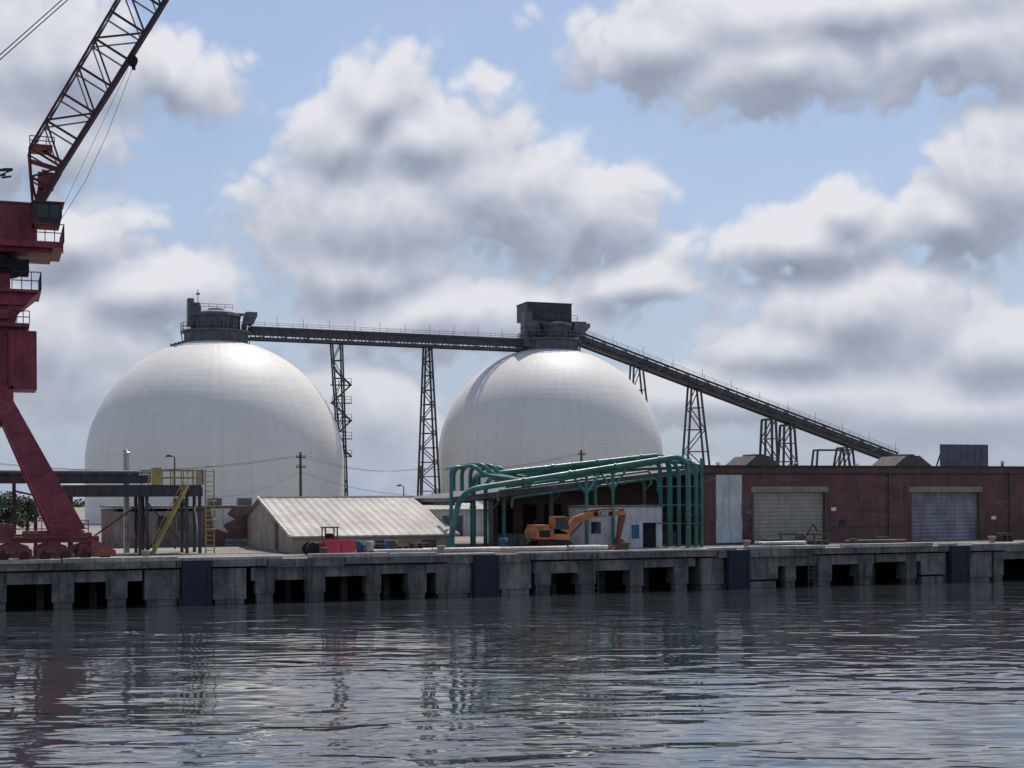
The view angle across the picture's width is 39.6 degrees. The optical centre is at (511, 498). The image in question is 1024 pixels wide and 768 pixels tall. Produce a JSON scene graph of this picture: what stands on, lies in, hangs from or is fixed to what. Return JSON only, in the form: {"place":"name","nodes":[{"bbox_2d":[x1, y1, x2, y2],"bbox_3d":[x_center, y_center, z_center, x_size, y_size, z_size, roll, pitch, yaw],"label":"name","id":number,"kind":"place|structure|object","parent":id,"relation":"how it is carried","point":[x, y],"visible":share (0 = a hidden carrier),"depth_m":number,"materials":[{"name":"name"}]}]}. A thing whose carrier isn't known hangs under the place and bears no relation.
{"place":"outdoors","nodes":[
{"label":"outdoors","id":0,"kind":"place"},
{"bbox_2d":[0,574,1023,767],"bbox_3d":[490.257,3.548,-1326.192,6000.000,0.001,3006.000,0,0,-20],"label":"water","id":1,"kind":"structure","parent":0,"point":[894,672],"depth_m":46.95,"materials":[{"name":"grey liquid"}]},
{"bbox_2d":[0,539,1023,609],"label":"wharf","id":2,"kind":"structure","parent":1,"relation":"in","point":[186,580],"depth_m":88.00,"materials":[{"name":"concrete"}]},
{"bbox_2d":[0,0,168,559],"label":"harbour crane","id":3,"kind":"object","parent":2,"relation":"on","point":[22,248],"visible":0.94,"depth_m":81.36,"materials":[{"name":"red metal"}]},
{"bbox_2d":[0,466,216,555],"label":"elevated steel deck","id":4,"kind":"structure","parent":2,"relation":"on","point":[157,488],"depth_m":91.22,"materials":[{"name":"grey metal"}]},
{"bbox_2d":[141,550,150,556],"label":"mooring bollard","id":5,"kind":"object","parent":2,"relation":"on","point":[145,553],"visible":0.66,"depth_m":81.58,"materials":[{"name":"grey metal"}]},
{"bbox_2d":[302,527,340,554],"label":"tractor","id":6,"kind":"object","parent":2,"relation":"on","point":[310,547],"visible":0.51,"depth_m":87.35,"materials":[{"name":"red metal"}]},
{"bbox_2d":[319,547,327,552],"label":"mooring bollard","id":7,"kind":"object","parent":2,"relation":"on","point":[323,549],"visible":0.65,"depth_m":85.18,"materials":[{"name":"grey metal"}]},
{"bbox_2d":[325,540,340,552],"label":"traffic barrier","id":8,"kind":"object","parent":2,"relation":"on","point":[333,546],"visible":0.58,"depth_m":86.15,"materials":[{"name":"red plastic"}]},
{"bbox_2d":[341,540,356,552],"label":"traffic barrier","id":9,"kind":"object","parent":2,"relation":"on","point":[348,546],"visible":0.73,"depth_m":86.48,"materials":[{"name":"red plastic"}]},
{"bbox_2d":[356,541,363,552],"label":"drum","id":10,"kind":"object","parent":2,"relation":"on","point":[359,546],"visible":0.69,"depth_m":88.02,"materials":[{"name":"blue metal"}]},
{"bbox_2d":[364,541,373,552],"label":"drum","id":11,"kind":"object","parent":2,"relation":"on","point":[369,546],"visible":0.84,"depth_m":87.84,"materials":[{"name":"white metal"}]},
{"bbox_2d":[374,544,383,548],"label":"pallet stack","id":12,"kind":"object","parent":2,"relation":"on","point":[377,546],"visible":0.22,"depth_m":90.08,"materials":[{"name":"brown wood"}]},
{"bbox_2d":[384,540,388,548],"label":"drum","id":13,"kind":"object","parent":2,"relation":"on","point":[386,544],"visible":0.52,"depth_m":89.11,"materials":[{"name":"blue metal"}]},
{"bbox_2d":[389,540,397,548],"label":"drum","id":14,"kind":"object","parent":2,"relation":"on","point":[393,544],"visible":0.62,"depth_m":89.01,"materials":[{"name":"brown metal"}]},
{"bbox_2d":[373,549,431,552],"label":"pipe length","id":15,"kind":"object","parent":2,"relation":"on","point":[401,550],"visible":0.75,"depth_m":88.26,"materials":[{"name":"grey metal"}]},
{"bbox_2d":[398,545,409,548],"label":"pallet stack","id":16,"kind":"object","parent":2,"relation":"on","point":[405,547],"visible":0.29,"depth_m":90.95,"materials":[{"name":"brown wood"}]},
{"bbox_2d":[408,543,430,548],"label":"pallet stack","id":17,"kind":"object","parent":2,"relation":"on","point":[418,545],"visible":0.59,"depth_m":91.45,"materials":[{"name":"brown wood"}]},
{"bbox_2d":[422,540,435,546],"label":"window","id":18,"kind":"structure","parent":2,"relation":"on","point":[433,542],"depth_m":94.24,"materials":[{"name":"black glass"}]},
{"bbox_2d":[436,545,445,553],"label":"mooring bollard","id":19,"kind":"object","parent":2,"relation":"on","point":[440,549],"visible":0.77,"depth_m":87.75,"materials":[{"name":"grey metal"}]},
{"bbox_2d":[432,547,501,552],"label":"pipe length","id":20,"kind":"object","parent":2,"relation":"on","point":[473,549],"visible":0.85,"depth_m":89.15,"materials":[{"name":"grey metal"}]},
{"bbox_2d":[499,538,507,546],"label":"drum","id":21,"kind":"object","parent":2,"relation":"on","point":[503,542],"visible":0.8,"depth_m":93.46,"materials":[{"name":"blue metal"}]},
{"bbox_2d":[501,546,564,551],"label":"pipe length","id":22,"kind":"object","parent":2,"relation":"on","point":[534,548],"visible":1,"depth_m":90.47,"materials":[{"name":"grey metal"}]},
{"bbox_2d":[446,455,691,547],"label":"process pipe","id":23,"kind":"object","parent":2,"relation":"on","point":[568,473],"visible":0.94,"depth_m":96.76,"materials":[{"name":"teal metal"}]},
{"bbox_2d":[568,545,578,549],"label":"pipe length","id":24,"kind":"object","parent":2,"relation":"on","point":[570,547],"visible":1,"depth_m":92.19,"materials":[{"name":"white paint"}]},
{"bbox_2d":[524,508,625,551],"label":"excavator","id":25,"kind":"object","parent":2,"relation":"on","point":[556,529],"visible":0.89,"depth_m":93.47,"materials":[{"name":"orange metal"}]},
{"bbox_2d":[573,545,607,549],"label":"pipe length","id":26,"kind":"object","parent":2,"relation":"on","point":[592,547],"visible":1,"depth_m":92.23,"materials":[{"name":"white paint"}]},
{"bbox_2d":[621,542,629,549],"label":"mooring bollard","id":27,"kind":"object","parent":2,"relation":"on","point":[625,545],"visible":0.68,"depth_m":92.11,"materials":[{"name":"grey metal"}]},
{"bbox_2d":[742,540,750,548],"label":"mooring bollard","id":28,"kind":"object","parent":2,"relation":"on","point":[746,542],"visible":0.78,"depth_m":95.19,"materials":[{"name":"grey metal"}]},
{"bbox_2d":[761,539,782,545],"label":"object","id":29,"kind":"object","parent":2,"relation":"on","point":[762,540],"visible":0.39,"depth_m":101.57,"materials":[{"name":"grey wood"}]},
{"bbox_2d":[760,541,805,545],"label":"pipe length","id":30,"kind":"object","parent":2,"relation":"on","point":[783,543],"visible":1,"depth_m":99.62,"materials":[{"name":"grey metal"}]},
{"bbox_2d":[798,533,805,540],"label":"drum","id":31,"kind":"object","parent":2,"relation":"on","point":[801,536],"visible":0.73,"depth_m":102.49,"materials":[{"name":"grey metal"}]},
{"bbox_2d":[807,540,828,544],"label":"pallet stack","id":32,"kind":"object","parent":2,"relation":"on","point":[816,542],"visible":1,"depth_m":103.10,"materials":[{"name":"brown wood"}]},
{"bbox_2d":[849,538,857,543],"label":"mooring bollard","id":33,"kind":"object","parent":2,"relation":"on","point":[853,540],"visible":0.62,"depth_m":98.09,"materials":[{"name":"grey metal"}]},
{"bbox_2d":[843,539,906,543],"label":"pipe length","id":34,"kind":"object","parent":2,"relation":"on","point":[879,541],"visible":0.98,"depth_m":103.09,"materials":[{"name":"grey metal"}]},
{"bbox_2d":[988,536,995,542],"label":"mooring bollard","id":35,"kind":"object","parent":2,"relation":"on","point":[991,539],"visible":0.74,"depth_m":102.15,"materials":[{"name":"grey metal"}]},
{"bbox_2d":[992,533,1013,541],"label":"pallet stack","id":36,"kind":"object","parent":2,"relation":"on","point":[1001,537],"visible":0.91,"depth_m":108.58,"materials":[{"name":"brown wood"}]},
{"bbox_2d":[0,541,1023,602],"bbox_3d":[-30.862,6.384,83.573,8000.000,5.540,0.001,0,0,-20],"label":"ground bank","id":37,"kind":"structure","parent":0,"point":[27,592],"depth_m":91.36,"materials":[{"name":"grey concrete"}]},
{"bbox_2d":[0,502,1023,559],"bbox_3d":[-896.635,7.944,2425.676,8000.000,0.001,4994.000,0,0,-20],"label":"ground","id":38,"kind":"structure","parent":0,"point":[460,541],"depth_m":102.44,"materials":[{"name":"grey concrete"}]},
{"bbox_2d":[0,491,29,525],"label":"tree","id":39,"kind":"object","parent":38,"relation":"on","point":[5,515],"visible":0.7,"depth_m":136.19,"materials":[{"name":"green plant"}]},
{"bbox_2d":[10,495,41,530],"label":"tree","id":40,"kind":"object","parent":38,"relation":"on","point":[26,505],"visible":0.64,"depth_m":140.38,"materials":[{"name":"green plant"}]},
{"bbox_2d":[0,498,84,507],"bbox_3d":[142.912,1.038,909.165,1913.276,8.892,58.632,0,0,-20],"label":"distant tree line","id":41,"kind":"object","parent":38,"relation":"on","point":[77,504],"visible":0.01,"depth_m":749.56,"materials":[{"name":"green plant"}]},
{"bbox_2d":[122,450,130,552],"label":"exhaust stack","id":42,"kind":"object","parent":38,"relation":"on","point":[126,517],"visible":0.76,"depth_m":93.92,"materials":[{"name":"grey metal"}]},
{"bbox_2d":[166,455,175,548],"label":"light pole","id":43,"kind":"object","parent":38,"relation":"on","point":[175,501],"visible":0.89,"depth_m":101.01,"materials":[{"name":"grey metal"}]},
{"bbox_2d":[100,498,251,547],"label":"brick building","id":44,"kind":"structure","parent":38,"relation":"on","point":[231,523],"depth_m":106.01,"materials":[{"name":"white brick"}]},
{"bbox_2d":[158,516,167,530],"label":"window","id":45,"kind":"structure","parent":44,"relation":"in","point":[159,521],"depth_m":104.60,"materials":[{"name":"black glass"}]},
{"bbox_2d":[178,516,184,530],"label":"window","id":46,"kind":"structure","parent":44,"relation":"in","point":[178,516],"depth_m":105.03,"materials":[{"name":"black glass"}]},
{"bbox_2d":[225,538,247,545],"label":"roller door","id":47,"kind":"structure","parent":44,"relation":"in","point":[228,541],"depth_m":106.50,"materials":[{"name":"grey metal"}]},
{"bbox_2d":[85,293,343,523],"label":"storage dome","id":48,"kind":"structure","parent":38,"relation":"on","point":[214,388],"depth_m":207.32,"materials":[{"name":"grey metal"}]},
{"bbox_2d":[296,452,305,497],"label":"utility pole","id":49,"kind":"object","parent":38,"relation":"on","point":[300,467],"visible":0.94,"depth_m":132.40,"materials":[{"name":"brown wood"}]},
{"bbox_2d":[0,455,295,469],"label":"overhead wire","id":50,"kind":"object","parent":49,"relation":"attached to","point":[165,469],"visible":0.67,"depth_m":129.00,"materials":[{"name":"black metal"}]},
{"bbox_2d":[0,455,304,470],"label":"overhead wire","id":51,"kind":"object","parent":49,"relation":"attached to","point":[169,469],"visible":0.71,"depth_m":128.85,"materials":[{"name":"black metal"}]},
{"bbox_2d":[303,472,404,494],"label":"overhead wire","id":52,"kind":"object","parent":49,"relation":"attached to","point":[357,488],"visible":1,"depth_m":115.55,"materials":[{"name":"black metal"}]},
{"bbox_2d":[305,455,423,470],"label":"overhead wire","id":53,"kind":"object","parent":49,"relation":"attached to","point":[356,468],"visible":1,"depth_m":143.36,"materials":[{"name":"black metal"}]},
{"bbox_2d":[330,343,351,495],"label":"conveyor trestle","id":54,"kind":"object","parent":38,"relation":"on","point":[343,421],"visible":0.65,"depth_m":228.33,"materials":[{"name":"metal"}]},
{"bbox_2d":[247,322,525,351],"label":"conveyor gallery","id":55,"kind":"object","parent":54,"relation":"on","point":[350,337],"visible":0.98,"depth_m":231.06,"materials":[{"name":"metal"}]},
{"bbox_2d":[244,496,459,553],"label":"shed","id":56,"kind":"structure","parent":38,"relation":"on","point":[290,524],"depth_m":97.19,"materials":[{"name":"white paint"}]},
{"bbox_2d":[275,521,277,549],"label":"door","id":57,"kind":"structure","parent":56,"relation":"in","point":[276,524],"depth_m":95.98,"materials":[{"name":"beige metal"}]},
{"bbox_2d":[417,466,424,495],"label":"utility pole","id":58,"kind":"object","parent":38,"relation":"on","point":[420,470],"visible":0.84,"depth_m":164.55,"materials":[{"name":"brown wood"}]},
{"bbox_2d":[417,347,440,495],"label":"conveyor trestle","id":59,"kind":"object","parent":38,"relation":"on","point":[422,447],"visible":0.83,"depth_m":233.61,"materials":[{"name":"metal"}]},
{"bbox_2d":[423,501,483,535],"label":"pale storehouse","id":60,"kind":"structure","parent":38,"relation":"on","point":[441,512],"depth_m":131.78,"materials":[{"name":"white paint"}]},
{"bbox_2d":[442,516,462,535],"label":"door","id":61,"kind":"structure","parent":60,"relation":"in","point":[459,527],"depth_m":131.51,"materials":[{"name":"grey metal"}]},
{"bbox_2d":[445,465,465,546],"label":"process pipe","id":62,"kind":"object","parent":38,"relation":"on","point":[453,468],"visible":0.89,"depth_m":94.48,"materials":[{"name":"teal metal"}]},
{"bbox_2d":[438,301,662,504],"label":"storage dome","id":63,"kind":"structure","parent":38,"relation":"on","point":[551,392],"depth_m":228.38,"materials":[{"name":"grey metal"}]},
{"bbox_2d":[413,468,699,546],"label":"loading canopy","id":64,"kind":"object","parent":38,"relation":"on","point":[443,498],"visible":0.65,"depth_m":100.84,"materials":[{"name":"grey metal"}]},
{"bbox_2d":[469,453,672,546],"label":"process pipe","id":65,"kind":"object","parent":38,"relation":"on","point":[553,467],"visible":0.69,"depth_m":99.36,"materials":[{"name":"teal metal"}]},
{"bbox_2d":[483,462,662,546],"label":"process pipe","id":66,"kind":"object","parent":38,"relation":"on","point":[485,510],"visible":0.41,"depth_m":100.35,"materials":[{"name":"teal metal"}]},
{"bbox_2d":[578,450,585,460],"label":"utility pole","id":67,"kind":"object","parent":38,"relation":"on","point":[580,454],"visible":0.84,"depth_m":155.27,"materials":[{"name":"brown wood"}]},
{"bbox_2d":[418,453,575,469],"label":"overhead wire","id":68,"kind":"object","parent":67,"relation":"attached to","point":[508,466],"visible":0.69,"depth_m":158.57,"materials":[{"name":"black metal"}]},
{"bbox_2d":[425,453,582,469],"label":"overhead wire","id":69,"kind":"object","parent":67,"relation":"attached to","point":[515,466],"visible":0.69,"depth_m":158.63,"materials":[{"name":"black metal"}]},
{"bbox_2d":[493,481,675,545],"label":"brick loading wall","id":70,"kind":"structure","parent":38,"relation":"on","point":[522,513],"depth_m":105.86,"materials":[{"name":"brick"}]},
{"bbox_2d":[498,505,511,533],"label":"doorway","id":71,"kind":"structure","parent":70,"relation":"in","point":[508,507],"depth_m":104.75,"materials":[{"name":"black"}]},
{"bbox_2d":[523,505,534,532],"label":"doorway","id":72,"kind":"structure","parent":70,"relation":"in","point":[528,510],"depth_m":105.36,"materials":[{"name":"black"}]},
{"bbox_2d":[544,504,559,524],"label":"doorway","id":73,"kind":"structure","parent":70,"relation":"in","point":[556,506],"depth_m":105.89,"materials":[{"name":"black"}]},
{"bbox_2d":[501,460,681,546],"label":"process pipe","id":74,"kind":"object","parent":38,"relation":"on","point":[678,514],"visible":0.49,"depth_m":99.60,"materials":[{"name":"teal metal"}]},
{"bbox_2d":[567,505,663,547],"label":"white blockhouse","id":75,"kind":"structure","parent":38,"relation":"on","point":[642,528],"depth_m":98.61,"materials":[{"name":"paint"}]},
{"bbox_2d":[591,522,600,533],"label":"window","id":76,"kind":"structure","parent":75,"relation":"in","point":[595,526],"depth_m":97.59,"materials":[{"name":"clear glass"}]},
{"bbox_2d":[632,525,638,537],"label":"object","id":77,"kind":"structure","parent":75,"relation":"in","point":[635,528],"depth_m":98.64,"materials":[{"name":"blue metal"}]},
{"bbox_2d":[643,523,655,547],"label":"door","id":78,"kind":"structure","parent":75,"relation":"in","point":[649,529],"depth_m":99.20,"materials":[{"name":"black metal"}]},
{"bbox_2d":[537,458,703,546],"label":"pipe rack","id":79,"kind":"object","parent":38,"relation":"on","point":[612,487],"visible":0.66,"depth_m":97.86,"materials":[{"name":"teal metal"}]},
{"bbox_2d":[453,464,519,490],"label":"process pipe","id":80,"kind":"object","parent":79,"relation":"on","point":[482,472],"visible":0.71,"depth_m":96.09,"materials":[{"name":"teal metal"}]},
{"bbox_2d":[460,463,521,490],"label":"process pipe","id":81,"kind":"object","parent":79,"relation":"on","point":[486,468],"visible":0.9,"depth_m":96.72,"materials":[{"name":"teal metal"}]},
{"bbox_2d":[468,463,526,487],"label":"process pipe","id":82,"kind":"object","parent":79,"relation":"on","point":[494,468],"visible":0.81,"depth_m":97.17,"materials":[{"name":"teal metal"}]},
{"bbox_2d":[477,465,532,490],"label":"process pipe","id":83,"kind":"object","parent":79,"relation":"on","point":[483,469],"visible":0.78,"depth_m":97.68,"materials":[{"name":"teal metal"}]},
{"bbox_2d":[511,487,584,507],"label":"process pipe","id":84,"kind":"object","parent":79,"relation":"hanging from","point":[542,493],"visible":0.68,"depth_m":96.86,"materials":[{"name":"teal metal"}]},
{"bbox_2d":[558,470,565,481],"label":"pipe valve","id":85,"kind":"object","parent":79,"relation":"attached to","point":[561,479],"visible":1,"depth_m":96.49,"materials":[{"name":"teal metal"}]},
{"bbox_2d":[497,470,651,500],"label":"process pipe","id":86,"kind":"object","parent":79,"relation":"hanging from","point":[569,481],"visible":1,"depth_m":97.17,"materials":[{"name":"teal metal"}]},
{"bbox_2d":[595,477,658,495],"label":"process pipe","id":87,"kind":"object","parent":79,"relation":"hanging from","point":[626,482],"visible":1,"depth_m":99.64,"materials":[{"name":"teal metal"}]},
{"bbox_2d":[629,364,647,402],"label":"conveyor trestle","id":88,"kind":"object","parent":38,"relation":"on","point":[634,373],"visible":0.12,"depth_m":246.97,"materials":[{"name":"metal"}]},
{"bbox_2d":[577,331,898,458],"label":"conveyor gallery","id":89,"kind":"object","parent":88,"relation":"on","point":[841,438],"visible":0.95,"depth_m":253.31,"materials":[{"name":"metal"}]},
{"bbox_2d":[673,459,698,546],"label":"process pipe","id":90,"kind":"object","parent":38,"relation":"on","point":[695,470],"visible":0.81,"depth_m":100.54,"materials":[{"name":"teal metal"}]},
{"bbox_2d":[681,385,710,465],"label":"conveyor trestle","id":91,"kind":"object","parent":38,"relation":"on","point":[700,429],"visible":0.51,"depth_m":250.95,"materials":[{"name":"metal"}]},
{"bbox_2d":[759,418,778,463],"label":"conveyor trestle","id":92,"kind":"object","parent":38,"relation":"on","point":[765,433],"visible":0.44,"depth_m":255.93,"materials":[{"name":"metal"}]},
{"bbox_2d":[778,424,797,464],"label":"conveyor trestle","id":93,"kind":"object","parent":38,"relation":"on","point":[791,461],"visible":0.47,"depth_m":257.29,"materials":[{"name":"metal"}]},
{"bbox_2d":[778,523,830,540],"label":"scrap frame","id":94,"kind":"object","parent":38,"relation":"on","point":[808,531],"visible":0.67,"depth_m":104.09,"materials":[{"name":"metal"}]},
{"bbox_2d":[811,449,855,465],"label":"conveyor trestle","id":95,"kind":"object","parent":38,"relation":"on","point":[818,450],"visible":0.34,"depth_m":260.41,"materials":[{"name":"metal"}]},
{"bbox_2d":[833,447,850,465],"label":"conveyor trestle","id":96,"kind":"object","parent":38,"relation":"on","point":[841,452],"visible":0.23,"depth_m":261.25,"materials":[{"name":"metal"}]},
{"bbox_2d":[872,537,892,538],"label":"pallet stack","id":97,"kind":"object","parent":38,"relation":"on","point":[882,537],"visible":0.31,"depth_m":105.36,"materials":[{"name":"brown wood"}]},
{"bbox_2d":[0,0,1023,501],"label":"sky","id":98,"kind":"structure","parent":0,"point":[815,208],"materials":[{"name":"blue"}]},
{"bbox_2d":[495,465,1023,544],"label":"brick warehouse","id":99,"kind":"structure","parent":0,"point":[753,503],"depth_m":109.02,"materials":[{"name":"red brick"}]},
{"bbox_2d":[726,454,779,464],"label":"roof vent","id":100,"kind":"object","parent":99,"relation":"on","point":[755,459],"visible":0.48,"depth_m":117.50,"materials":[{"name":"metal"}]},
{"bbox_2d":[754,492,822,542],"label":"roller door","id":101,"kind":"structure","parent":99,"relation":"in","point":[775,513],"depth_m":107.23,"materials":[{"name":"beige metal"}]},
{"bbox_2d":[872,454,930,465],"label":"roof vent","id":102,"kind":"object","parent":99,"relation":"on","point":[904,460],"visible":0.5,"depth_m":122.66,"materials":[{"name":"metal"}]},
{"bbox_2d":[912,492,976,540],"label":"roller door","id":103,"kind":"structure","parent":99,"relation":"in","point":[935,515],"depth_m":112.16,"materials":[{"name":"grey metal"}]},
{"bbox_2d":[936,444,987,465],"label":"roof screen","id":104,"kind":"object","parent":99,"relation":"on","point":[961,455],"visible":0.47,"depth_m":129.37,"materials":[{"name":"grey metal"}]}
]}

